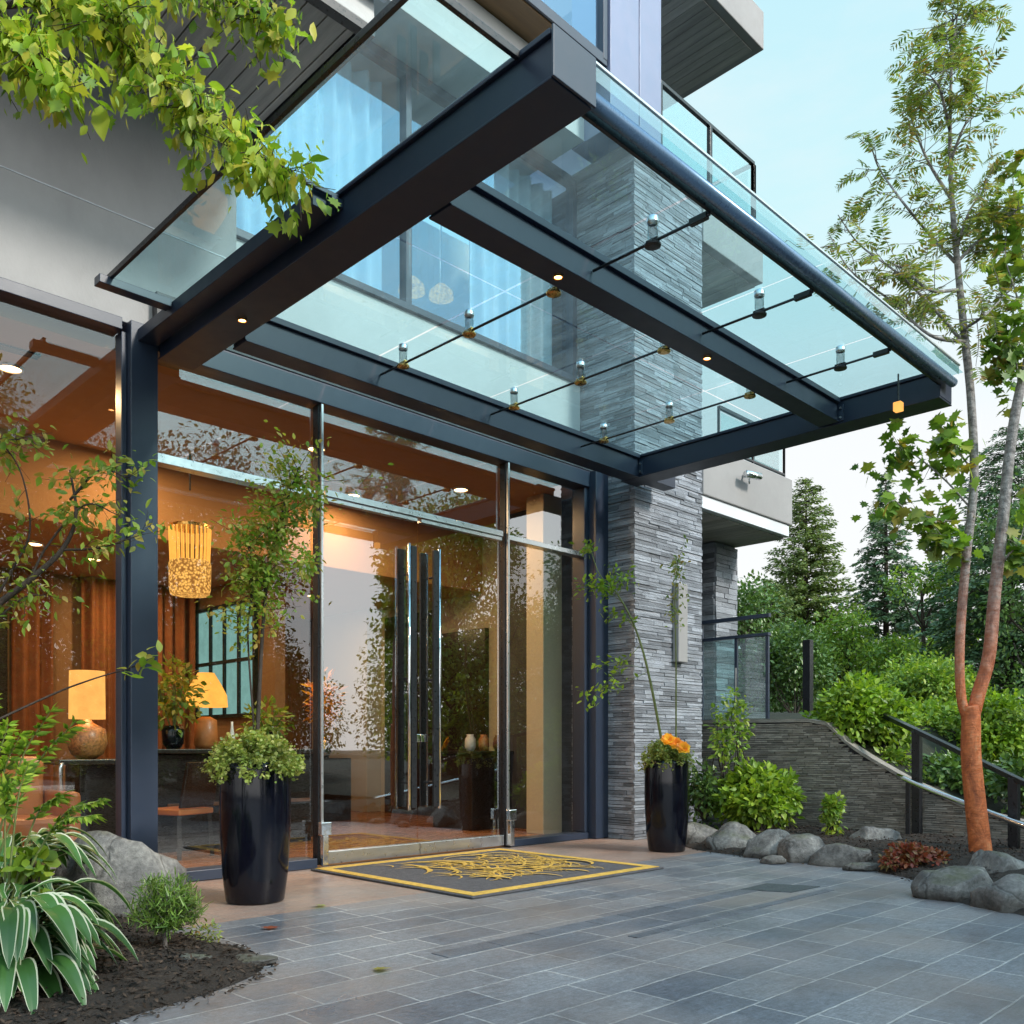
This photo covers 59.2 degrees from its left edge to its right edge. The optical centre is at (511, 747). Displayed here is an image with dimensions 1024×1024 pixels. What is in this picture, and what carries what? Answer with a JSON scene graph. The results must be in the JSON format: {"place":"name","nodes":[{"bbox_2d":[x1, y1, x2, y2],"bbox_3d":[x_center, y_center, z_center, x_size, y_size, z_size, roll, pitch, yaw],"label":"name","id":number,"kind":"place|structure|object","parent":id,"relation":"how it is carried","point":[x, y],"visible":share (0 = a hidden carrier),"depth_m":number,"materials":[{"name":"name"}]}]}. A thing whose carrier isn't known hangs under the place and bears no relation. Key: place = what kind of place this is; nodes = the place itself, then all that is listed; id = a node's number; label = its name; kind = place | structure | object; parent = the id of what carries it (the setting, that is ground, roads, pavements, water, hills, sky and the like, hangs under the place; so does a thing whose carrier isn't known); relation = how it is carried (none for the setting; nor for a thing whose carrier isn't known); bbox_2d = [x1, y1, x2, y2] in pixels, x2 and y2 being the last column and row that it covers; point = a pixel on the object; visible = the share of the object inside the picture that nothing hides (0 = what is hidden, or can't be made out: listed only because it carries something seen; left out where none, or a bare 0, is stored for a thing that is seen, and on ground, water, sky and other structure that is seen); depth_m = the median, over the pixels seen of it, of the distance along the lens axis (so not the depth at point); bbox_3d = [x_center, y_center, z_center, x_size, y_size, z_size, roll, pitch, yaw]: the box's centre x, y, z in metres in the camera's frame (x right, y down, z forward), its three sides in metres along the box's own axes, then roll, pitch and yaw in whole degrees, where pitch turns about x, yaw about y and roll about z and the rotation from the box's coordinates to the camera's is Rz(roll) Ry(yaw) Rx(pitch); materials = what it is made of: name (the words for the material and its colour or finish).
{"place":"outdoors","nodes":[
{"label":"outdoors","id":0,"kind":"place"},
{"bbox_2d":[182,838,707,927],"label":"entrance paving","id":1,"kind":"structure","parent":0,"point":[307,889],"depth_m":7.24,"materials":[{"name":"beige tile"}]},
{"bbox_2d":[219,762,290,904],"bbox_3d":[-1.851,0.600,6.505,0.499,1.000,0.499,0,0,-45],"label":"tall planter","id":2,"kind":"object","parent":1,"relation":"on","point":[254,824],"visible":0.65,"depth_m":6.30,"materials":[{"name":"black ceramic"}]},
{"bbox_2d":[200,722,305,784],"bbox_3d":[-1.844,0.038,6.495,0.754,0.444,0.732,0,0,-45],"label":"groundcover","id":3,"kind":"object","parent":2,"relation":"in","point":[254,747],"visible":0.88,"depth_m":6.34,"materials":[{"name":"green plant"}]},
{"bbox_2d":[194,420,393,732],"bbox_3d":[-1.643,-1.034,6.554,1.270,2.468,1.008,0,0,-45],"label":"slim potted tree","id":4,"kind":"object","parent":2,"relation":"in","point":[276,535],"visible":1,"depth_m":6.46,"materials":[{"name":"green plant"}]},
{"bbox_2d":[311,848,663,898],"bbox_3d":[-0.212,1.085,8.161,2.360,0.031,2.160,0,0,-45],"label":"doormat","id":5,"kind":"object","parent":1,"relation":"on","point":[482,873],"visible":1,"depth_m":7.92,"materials":[{"name":"gold fabric"}]},
{"bbox_2d":[644,760,688,852],"bbox_3d":[1.661,0.615,9.681,0.475,0.970,0.475,0,0,-45],"label":"tall planter","id":6,"kind":"object","parent":1,"relation":"on","point":[666,793],"visible":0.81,"depth_m":9.49,"materials":[{"name":"black ceramic"}]},
{"bbox_2d":[568,539,662,742],"bbox_3d":[1.141,-0.998,9.529,1.086,2.442,0.381,0,0,-3],"label":"arching sapling","id":7,"kind":"object","parent":6,"relation":"on","point":[610,580],"visible":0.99,"depth_m":9.54,"materials":[{"name":"green plant"}]},
{"bbox_2d":[638,739,696,773],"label":"groundcover","id":8,"kind":"object","parent":6,"relation":"in","point":[659,751],"visible":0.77,"depth_m":9.55,"materials":[{"name":"green plant"}]},
{"bbox_2d":[660,733,689,758],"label":"orange flower","id":9,"kind":"object","parent":6,"relation":"in","point":[678,745],"visible":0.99,"depth_m":9.26,"materials":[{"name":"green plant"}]},
{"bbox_2d":[660,534,690,736],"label":"upright sapling","id":10,"kind":"object","parent":6,"relation":"in","point":[676,566],"visible":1,"depth_m":9.55,"materials":[{"name":"green plant"}]},
{"bbox_2d":[110,852,1023,1023],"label":"paving","id":11,"kind":"structure","parent":0,"point":[863,947],"depth_m":4.73,"materials":[{"name":"stone"}]},
{"bbox_2d":[0,914,278,1023],"bbox_3d":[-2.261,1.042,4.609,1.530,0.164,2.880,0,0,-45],"label":"bark mulch","id":12,"kind":"object","parent":11,"relation":"on","point":[137,980],"visible":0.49,"depth_m":4.21,"materials":[{"name":"brown soil"}]},
{"bbox_2d":[0,845,60,897],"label":"heart leaf plant","id":13,"kind":"object","parent":12,"relation":"on","point":[22,866],"visible":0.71,"depth_m":4.42,"materials":[{"name":"green plant"}]},
{"bbox_2d":[0,693,89,853],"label":"fern","id":14,"kind":"object","parent":12,"relation":"on","point":[9,745],"visible":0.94,"depth_m":4.61,"materials":[{"name":"green plant"}]},
{"bbox_2d":[0,758,110,898],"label":"fern","id":15,"kind":"object","parent":12,"relation":"on","point":[6,790],"visible":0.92,"depth_m":4.40,"materials":[{"name":"green plant"}]},
{"bbox_2d":[0,826,117,922],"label":"hosta","id":16,"kind":"object","parent":12,"relation":"on","point":[63,844],"visible":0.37,"depth_m":5.37,"materials":[{"name":"green plant"}]},
{"bbox_2d":[0,878,138,1013],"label":"hosta","id":17,"kind":"object","parent":12,"relation":"on","point":[63,938],"visible":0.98,"depth_m":3.83,"materials":[{"name":"green plant"}]},
{"bbox_2d":[0,412,172,719],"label":"slender tree","id":18,"kind":"object","parent":12,"relation":"on","point":[74,521],"visible":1,"depth_m":5.39,"materials":[{"name":"green plant"}]},
{"bbox_2d":[53,830,186,919],"bbox_3d":[-2.583,0.915,6.026,0.837,0.764,0.751,0,0,-45],"label":"boulder","id":19,"kind":"object","parent":12,"relation":"on","point":[131,862],"visible":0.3,"depth_m":5.75,"materials":[{"name":"stone"}]},
{"bbox_2d":[123,869,212,948],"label":"dwarf conifer","id":20,"kind":"object","parent":12,"relation":"on","point":[167,910],"visible":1,"depth_m":4.67,"materials":[{"name":"green plant"}]},
{"bbox_2d":[0,0,340,240],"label":"overhanging tree","id":21,"kind":"object","parent":12,"relation":"on","point":[29,57],"visible":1,"depth_m":4.31,"materials":[{"name":"green plant"}]},
{"bbox_2d":[183,918,223,942],"bbox_3d":[-1.712,1.035,5.034,0.224,0.189,0.229,0,0,-45],"label":"moss cushion","id":22,"kind":"object","parent":12,"relation":"on","point":[205,927],"visible":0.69,"depth_m":5.03,"materials":[{"name":"green plant"}]},
{"bbox_2d":[236,953,277,964],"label":"boulder","id":23,"kind":"object","parent":12,"relation":"on","point":[255,959],"visible":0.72,"depth_m":4.57,"materials":[{"name":"stone"}]},
{"bbox_2d":[431,888,833,957],"bbox_3d":[1.032,1.110,5.915,3.592,0.020,0.540,0,0,-45],"label":"dark paving band","id":24,"kind":"object","parent":11,"relation":"on","point":[472,948],"visible":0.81,"depth_m":5.69,"materials":[{"name":"grey stone"}]},
{"bbox_2d":[760,855,786,863],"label":"boulder","id":25,"kind":"object","parent":11,"relation":"on","point":[773,859],"visible":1,"depth_m":8.57,"materials":[{"name":"stone"}]},
{"bbox_2d":[741,883,819,892],"bbox_3d":[2.104,1.103,7.092,0.580,0.013,0.380,0,0,-45],"label":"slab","id":26,"kind":"object","parent":11,"relation":"on","point":[770,887],"visible":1,"depth_m":7.09,"materials":[{"name":"stone"}]},
{"bbox_2d":[686,824,1023,914],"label":"planting bed","id":27,"kind":"object","parent":11,"relation":"on","point":[955,861],"visible":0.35,"depth_m":8.94,"materials":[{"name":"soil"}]},
{"bbox_2d":[686,822,716,843],"bbox_3d":[2.102,1.011,10.382,0.482,0.306,0.499,0,0,-45],"label":"boulder","id":28,"kind":"object","parent":27,"relation":"on","point":[698,832],"visible":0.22,"depth_m":10.19,"materials":[{"name":"stone"}]},
{"bbox_2d":[689,757,725,829],"bbox_3d":[2.313,0.555,10.918,0.546,0.933,0.639,0,0,-45],"label":"shrub","id":29,"kind":"object","parent":27,"relation":"on","point":[699,797],"visible":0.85,"depth_m":10.82,"materials":[{"name":"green plant"}]},
{"bbox_2d":[703,686,755,785],"bbox_3d":[2.658,0.049,10.934,0.567,1.599,0.849,0,0,25],"label":"climbing shrub","id":30,"kind":"object","parent":27,"relation":"on","point":[727,733],"visible":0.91,"depth_m":10.85,"materials":[{"name":"green plant"}]},
{"bbox_2d":[705,821,755,850],"bbox_3d":[2.380,0.983,9.705,0.588,0.382,0.588,0,0,-45],"label":"boulder","id":31,"kind":"object","parent":27,"relation":"on","point":[730,834],"visible":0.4,"depth_m":9.62,"materials":[{"name":"stone"}]},
{"bbox_2d":[705,757,806,831],"bbox_3d":[2.934,0.603,10.813,1.365,0.992,1.155,0,0,-45],"label":"leafy shrub","id":32,"kind":"object","parent":27,"relation":"on","point":[754,795],"visible":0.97,"depth_m":10.49,"materials":[{"name":"green plant"}]},
{"bbox_2d":[743,829,789,858],"bbox_3d":[2.639,0.994,9.172,0.545,0.362,0.495,0,0,-45],"label":"boulder","id":33,"kind":"object","parent":27,"relation":"on","point":[764,843],"visible":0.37,"depth_m":9.05,"materials":[{"name":"stone"}]},
{"bbox_2d":[777,833,824,862],"bbox_3d":[2.841,1.005,8.832,0.491,0.332,0.501,0,0,-45],"label":"boulder","id":34,"kind":"object","parent":27,"relation":"on","point":[794,848],"visible":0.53,"depth_m":8.72,"materials":[{"name":"stone"}]},
{"bbox_2d":[817,790,847,834],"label":"upright shrub","id":35,"kind":"object","parent":27,"relation":"on","point":[831,808],"visible":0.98,"depth_m":9.87,"materials":[{"name":"green plant"}]},
{"bbox_2d":[807,843,871,867],"bbox_3d":[3.110,1.029,8.521,0.628,0.270,0.418,0,0,-6],"label":"boulder","id":36,"kind":"object","parent":27,"relation":"on","point":[840,855],"visible":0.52,"depth_m":8.39,"materials":[{"name":"stone"}]},
{"bbox_2d":[842,862,882,870],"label":"boulder","id":37,"kind":"object","parent":27,"relation":"on","point":[864,866],"visible":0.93,"depth_m":8.08,"materials":[{"name":"stone"}]},
{"bbox_2d":[849,826,901,840],"bbox_3d":[3.902,1.000,9.649,0.592,0.342,0.551,0,0,9],"label":"boulder","id":38,"kind":"object","parent":27,"relation":"on","point":[870,832],"visible":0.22,"depth_m":9.47,"materials":[{"name":"stone"}]},
{"bbox_2d":[785,0,1023,851],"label":"orange bark tree","id":39,"kind":"object","parent":27,"relation":"on","point":[935,540],"visible":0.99,"depth_m":8.22,"materials":[{"name":"green plant"}]},
{"bbox_2d":[877,839,951,871],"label":"red groundcover","id":40,"kind":"object","parent":27,"relation":"on","point":[902,855],"visible":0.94,"depth_m":7.93,"materials":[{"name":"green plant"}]},
{"bbox_2d":[910,866,992,901],"bbox_3d":[3.267,1.016,6.672,0.538,0.289,0.569,0,0,-45],"label":"boulder","id":41,"kind":"object","parent":27,"relation":"on","point":[954,883],"visible":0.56,"depth_m":6.56,"materials":[{"name":"stone"}]},
{"bbox_2d":[967,849,1023,873],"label":"boulder","id":42,"kind":"object","parent":27,"relation":"on","point":[994,861],"visible":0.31,"depth_m":7.25,"materials":[{"name":"stone"}]},
{"bbox_2d":[969,874,1023,912],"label":"boulder","id":43,"kind":"object","parent":27,"relation":"on","point":[1004,894],"visible":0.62,"depth_m":6.08,"materials":[{"name":"stone"}]},
{"bbox_2d":[700,719,1023,839],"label":"retaining wall","id":44,"kind":"structure","parent":11,"relation":"on","point":[819,757],"depth_m":10.94,"materials":[{"name":"stone"}]},
{"bbox_2d":[700,613,770,719],"bbox_3d":[2.970,-1.065,12.081,0.080,1.370,1.060,0,0,-45],"label":"terrace guard","id":45,"kind":"object","parent":44,"relation":"on","point":[767,635],"visible":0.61,"depth_m":12.00,"materials":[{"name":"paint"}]},
{"bbox_2d":[880,711,1023,848],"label":"handrail","id":46,"kind":"object","parent":11,"relation":"on","point":[918,735],"visible":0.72,"depth_m":10.09,"materials":[{"name":"black metal"}]},
{"bbox_2d":[896,773,1023,834],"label":"grab rail","id":47,"kind":"object","parent":11,"relation":"on","point":[959,801],"visible":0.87,"depth_m":9.58,"materials":[{"name":"metal"}]},
{"bbox_2d":[422,0,1023,671],"label":"sky","id":48,"kind":"structure","parent":0,"point":[818,79],"materials":[{"name":"blue"}]},
{"bbox_2d":[718,711,1023,818],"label":"hillside","id":49,"kind":"structure","parent":0,"point":[929,747],"depth_m":11.34,"materials":[{"name":"green plant"}]},
{"bbox_2d":[736,569,814,713],"bbox_3d":[5.151,-1.896,20.091,2.996,4.002,3.232,0,0,-1],"label":"broadleaf tree","id":50,"kind":"object","parent":49,"relation":"on","point":[748,605],"visible":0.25,"depth_m":19.57,"materials":[{"name":"green plant"}]},
{"bbox_2d":[738,578,828,712],"bbox_3d":[6.529,-2.168,22.970,3.337,4.336,3.217,0,0,-28],"label":"tree","id":51,"kind":"object","parent":49,"relation":"on","point":[788,611],"visible":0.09,"depth_m":22.72,"materials":[{"name":"green plant"}]},
{"bbox_2d":[738,617,840,712],"bbox_3d":[4.745,-1.359,15.518,1.798,1.808,1.738,0,0,-45],"label":"round shrub","id":52,"kind":"object","parent":49,"relation":"on","point":[784,655],"visible":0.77,"depth_m":15.28,"materials":[{"name":"green plant"}]},
{"bbox_2d":[803,639,812,712],"bbox_3d":[4.594,-0.938,14.000,0.120,1.476,0.120,0,0,-45],"label":"terrace post","id":53,"kind":"object","parent":49,"relation":"on","point":[808,675],"visible":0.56,"depth_m":13.95,"materials":[{"name":"black metal"}]},
{"bbox_2d":[761,477,873,701],"bbox_3d":[8.164,-3.755,25.023,4.187,7.510,4.448,0,0,-45],"label":"cedar tree","id":54,"kind":"object","parent":49,"relation":"on","point":[800,589],"visible":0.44,"depth_m":24.63,"materials":[{"name":"green plant"}]},
{"bbox_2d":[802,601,886,710],"bbox_3d":[8.354,-1.706,21.920,2.684,3.621,2.866,0,0,-25],"label":"broadleaf tree","id":55,"kind":"object","parent":49,"relation":"on","point":[845,651],"visible":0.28,"depth_m":21.68,"materials":[{"name":"green plant"}]},
{"bbox_2d":[798,669,924,751],"bbox_3d":[4.472,-0.341,11.490,1.702,1.317,1.430,0,0,-45],"label":"round shrub","id":56,"kind":"object","parent":49,"relation":"on","point":[853,708],"visible":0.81,"depth_m":11.08,"materials":[{"name":"green plant"}]},
{"bbox_2d":[832,472,928,679],"bbox_3d":[12.783,-4.850,30.925,4.524,9.300,4.867,0,0,-45],"label":"spruce tree","id":57,"kind":"object","parent":49,"relation":"on","point":[897,616],"visible":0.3,"depth_m":30.72,"materials":[{"name":"green plant"}]},
{"bbox_2d":[874,744,910,771],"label":"round shrub","id":58,"kind":"object","parent":49,"relation":"on","point":[895,755],"visible":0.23,"depth_m":10.92,"materials":[{"name":"green plant"}]},
{"bbox_2d":[859,554,982,700],"bbox_3d":[10.128,-2.349,22.162,3.104,4.910,3.126,0,0,-45],"label":"broadleaf tree","id":59,"kind":"object","parent":49,"relation":"on","point":[927,588],"visible":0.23,"depth_m":21.73,"materials":[{"name":"green plant"}]},
{"bbox_2d":[873,645,991,709],"bbox_3d":[7.383,-1.063,15.945,2.521,1.594,1.758,0,0,-45],"label":"round shrub","id":60,"kind":"object","parent":49,"relation":"on","point":[922,676],"visible":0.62,"depth_m":15.40,"materials":[{"name":"green plant"}]},
{"bbox_2d":[909,695,960,740],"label":"round shrub","id":61,"kind":"object","parent":49,"relation":"on","point":[948,714],"visible":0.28,"depth_m":12.21,"materials":[{"name":"green plant"}]},
{"bbox_2d":[876,527,1023,692],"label":"hemlock tree","id":62,"kind":"object","parent":49,"relation":"on","point":[936,607],"visible":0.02,"depth_m":23.94,"materials":[{"name":"green plant"}]},
{"bbox_2d":[909,746,1003,798],"bbox_3d":[5.414,0.391,10.941,1.570,0.918,1.230,0,0,-45],"label":"round shrub","id":63,"kind":"object","parent":49,"relation":"on","point":[946,770],"visible":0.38,"depth_m":10.65,"materials":[{"name":"green plant"}]},
{"bbox_2d":[901,423,1023,701],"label":"hemlock tree","id":64,"kind":"object","parent":49,"relation":"on","point":[974,656],"visible":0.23,"depth_m":19.96,"materials":[{"name":"green plant"}]},
{"bbox_2d":[954,685,1023,773],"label":"round shrub","id":65,"kind":"object","parent":49,"relation":"on","point":[1002,724],"visible":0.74,"depth_m":11.29,"materials":[{"name":"green plant"}]},
{"bbox_2d":[958,465,1023,712],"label":"broadleaf tree","id":66,"kind":"object","parent":49,"relation":"on","point":[1004,615],"visible":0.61,"depth_m":17.11,"materials":[{"name":"green plant"}]},
{"bbox_2d":[986,750,1023,816],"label":"round shrub","id":67,"kind":"object","parent":49,"relation":"on","point":[1001,783],"visible":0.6,"depth_m":10.12,"materials":[{"name":"green plant"}]},
{"label":"ground","id":68,"kind":"structure","parent":0,"visible":0},
{"bbox_2d":[0,0,791,881],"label":"hotel building","id":69,"kind":"structure","parent":68,"relation":"on","point":[456,610],"depth_m":10.80,"materials":[{"name":"stone"}]},
{"bbox_2d":[11,567,52,790],"bbox_3d":[-6.280,-0.630,11.803,0.480,3.420,0.136,0,0,-45],"label":"curtain","id":70,"kind":"object","parent":69,"relation":"hanging from","point":[31,665],"visible":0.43,"depth_m":11.82,"materials":[{"name":"orange fabric"}]},
{"bbox_2d":[0,756,80,844],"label":"armchair","id":71,"kind":"object","parent":69,"relation":"on","point":[38,796],"visible":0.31,"depth_m":8.35,"materials":[{"name":"orange leather"}]},
{"bbox_2d":[44,758,115,834],"bbox_3d":[-4.218,0.599,8.972,0.782,0.978,0.723,0,0,-45],"label":"side table","id":72,"kind":"object","parent":69,"relation":"on","point":[90,780],"visible":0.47,"depth_m":8.89,"materials":[{"name":"brown wood"}]},
{"bbox_2d":[66,670,107,758],"bbox_3d":[-4.260,-0.330,9.045,0.380,0.880,0.380,0,0,-45],"label":"table lamp","id":73,"kind":"object","parent":72,"relation":"on","point":[87,702],"visible":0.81,"depth_m":8.91,"materials":[{"name":"fabric"}]},
{"bbox_2d":[81,577,115,758],"bbox_3d":[-5.666,-0.630,12.483,0.550,3.420,0.137,0,0,-45],"label":"curtain","id":74,"kind":"object","parent":69,"relation":"hanging from","point":[98,632],"visible":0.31,"depth_m":12.47,"materials":[{"name":"orange fabric"}]},
{"bbox_2d":[158,586,194,748],"bbox_3d":[-4.957,-0.630,13.188,0.650,3.420,0.134,0,0,-45],"label":"curtain","id":75,"kind":"object","parent":69,"relation":"hanging from","point":[176,626],"visible":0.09,"depth_m":13.24,"materials":[{"name":"orange fabric"}]},
{"bbox_2d":[158,762,217,860],"bbox_3d":[-3.286,0.614,9.008,0.586,0.951,0.496,0,0,25],"label":"dining chair","id":76,"kind":"object","parent":69,"relation":"on","point":[198,792],"visible":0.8,"depth_m":8.84,"materials":[{"name":"orange leather"}]},
{"bbox_2d":[168,454,211,597],"bbox_3d":[-3.499,-2.425,9.801,0.447,1.529,0.443,0,0,-45],"label":"chandelier","id":77,"kind":"object","parent":69,"relation":"hanging from","point":[189,577],"visible":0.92,"depth_m":9.65,"materials":[{"name":"yellow glass"}]},
{"bbox_2d":[195,598,257,718],"bbox_3d":[-4.101,-1.240,12.881,0.063,1.620,1.760,0,0,-45],"label":"inner window","id":78,"kind":"structure","parent":69,"relation":"in","point":[212,654],"depth_m":12.82,"materials":[{"name":"teal glass"}]},
{"bbox_2d":[158,749,328,852],"bbox_3d":[-3.217,0.549,10.194,2.100,1.078,0.900,0,0,-45],"label":"long counter","id":79,"kind":"object","parent":69,"relation":"on","point":[171,770],"visible":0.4,"depth_m":9.55,"materials":[{"name":"brown wood"}]},
{"bbox_2d":[158,652,209,748],"bbox_3d":[-3.622,-0.509,9.699,0.721,1.038,0.646,0,0,-9],"label":"flower arrangement","id":80,"kind":"object","parent":79,"relation":"on","point":[173,736],"visible":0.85,"depth_m":9.63,"materials":[{"name":"green plant"}]},
{"bbox_2d":[185,672,227,748],"bbox_3d":[-3.426,-0.415,10.100,0.470,0.850,0.470,0,0,-45],"label":"bell lamp","id":81,"kind":"object","parent":79,"relation":"on","point":[205,728],"visible":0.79,"depth_m":9.99,"materials":[{"name":"fabric"}]},
{"bbox_2d":[236,695,294,741],"bbox_3d":[-2.895,-0.308,10.653,0.681,0.640,0.647,0,0,-7],"label":"flower arrangement","id":82,"kind":"object","parent":79,"relation":"on","point":[270,721],"visible":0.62,"depth_m":10.60,"materials":[{"name":"green plant"}]},
{"bbox_2d":[236,61,381,290],"bbox_3d":[-2.023,-5.835,8.956,1.750,2.430,0.140,0,0,-45],"label":"curtain","id":83,"kind":"object","parent":69,"relation":"hanging from","point":[339,113],"visible":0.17,"depth_m":9.24,"materials":[{"name":"blue fabric"}]},
{"bbox_2d":[324,758,350,821],"bbox_3d":[-2.814,0.619,13.500,0.700,0.938,0.400,0,0,-45],"label":"console","id":84,"kind":"object","parent":69,"relation":"on","point":[337,789],"visible":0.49,"depth_m":13.43,"materials":[{"name":"grey wood"}]},
{"bbox_2d":[302,668,347,757],"bbox_3d":[-2.776,-0.530,13.508,0.698,1.360,0.694,0,0,18],"label":"dried bouquet","id":85,"kind":"object","parent":84,"relation":"on","point":[330,717],"visible":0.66,"depth_m":13.47,"materials":[{"name":"orange plant"}]},
{"bbox_2d":[326,497,419,863],"bbox_3d":[-1.365,-0.628,8.787,1.155,3.416,0.225,0,0,-45],"label":"glass door","id":86,"kind":"structure","parent":69,"relation":"in","point":[405,849],"depth_m":9.02,"materials":[{"name":"metal"}]},
{"bbox_2d":[385,610,432,815],"bbox_3d":[-1.656,-0.556,14.809,0.078,3.288,1.350,0,0,-45],"label":"lobby door","id":87,"kind":"structure","parent":69,"relation":"in","point":[390,622],"depth_m":15.04,"materials":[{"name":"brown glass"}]},
{"bbox_2d":[398,276,424,298],"bbox_3d":[-1.199,-6.325,10.788,0.320,1.750,0.320,0,0,-45],"label":"pendant lamp","id":88,"kind":"object","parent":69,"relation":"hanging from","point":[418,289],"visible":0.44,"depth_m":10.72,"materials":[{"name":"white glass"}]},
{"bbox_2d":[429,226,452,303],"bbox_3d":[-0.913,-6.500,11.635,0.320,1.400,0.320,0,0,-45],"label":"pendant lamp","id":89,"kind":"object","parent":69,"relation":"hanging from","point":[441,293],"visible":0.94,"depth_m":11.59,"materials":[{"name":"white glass"}]},
{"bbox_2d":[415,519,503,853],"bbox_3d":[-0.535,-0.628,9.612,1.185,3.416,0.225,0,0,-45],"label":"glass door","id":90,"kind":"structure","parent":69,"relation":"in","point":[445,845],"depth_m":9.33,"materials":[{"name":"metal"}]},
{"bbox_2d":[441,628,488,750],"bbox_3d":[-0.758,-0.356,13.904,0.078,2.888,1.100,0,0,-45],"label":"lobby door","id":91,"kind":"structure","parent":69,"relation":"in","point":[464,654],"depth_m":13.82,"materials":[{"name":"glass"}]},
{"bbox_2d":[359,41,576,376],"bbox_3d":[-0.918,-5.920,9.770,4.785,2.560,0.120,0,0,-45],"label":"window","id":92,"kind":"structure","parent":69,"relation":"in","point":[409,78],"depth_m":9.68,"materials":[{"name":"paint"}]},
{"bbox_2d":[428,751,513,830],"bbox_3d":[-0.408,0.564,12.489,1.220,1.048,0.900,0,0,-45],"label":"reception desk","id":93,"kind":"object","parent":69,"relation":"on","point":[470,790],"visible":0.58,"depth_m":12.01,"materials":[{"name":"brown wood"}]},
{"bbox_2d":[465,734,475,750],"bbox_3d":[-0.558,-0.071,12.058,0.150,0.220,0.148,0,0,-45],"label":"jar","id":94,"kind":"object","parent":93,"relation":"on","point":[470,742],"visible":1,"depth_m":12.00,"materials":[{"name":"white ceramic"}]},
{"bbox_2d":[469,164,551,365],"bbox_3d":[0.035,-5.835,10.999,1.450,2.430,0.140,0,0,-45],"label":"curtain","id":95,"kind":"object","parent":69,"relation":"hanging from","point":[498,285],"visible":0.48,"depth_m":10.99,"materials":[{"name":"blue fabric"}]},
{"bbox_2d":[94,0,959,490],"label":"entrance canopy","id":96,"kind":"object","parent":69,"relation":"attached to","point":[452,156],"visible":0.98,"depth_m":6.18,"materials":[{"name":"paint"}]},
{"bbox_2d":[893,374,903,412],"bbox_3d":[3.465,-3.188,8.091,0.070,0.335,0.070,0,0,-45],"label":"hanging lantern","id":97,"kind":"object","parent":96,"relation":"hanging from","point":[898,405],"visible":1,"depth_m":8.08,"materials":[{"name":"yellow glass"}]},
{"bbox_2d":[525,0,606,66],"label":"bay window","id":98,"kind":"structure","parent":69,"relation":"in","point":[599,52],"depth_m":10.22,"materials":[{"name":"paint"}]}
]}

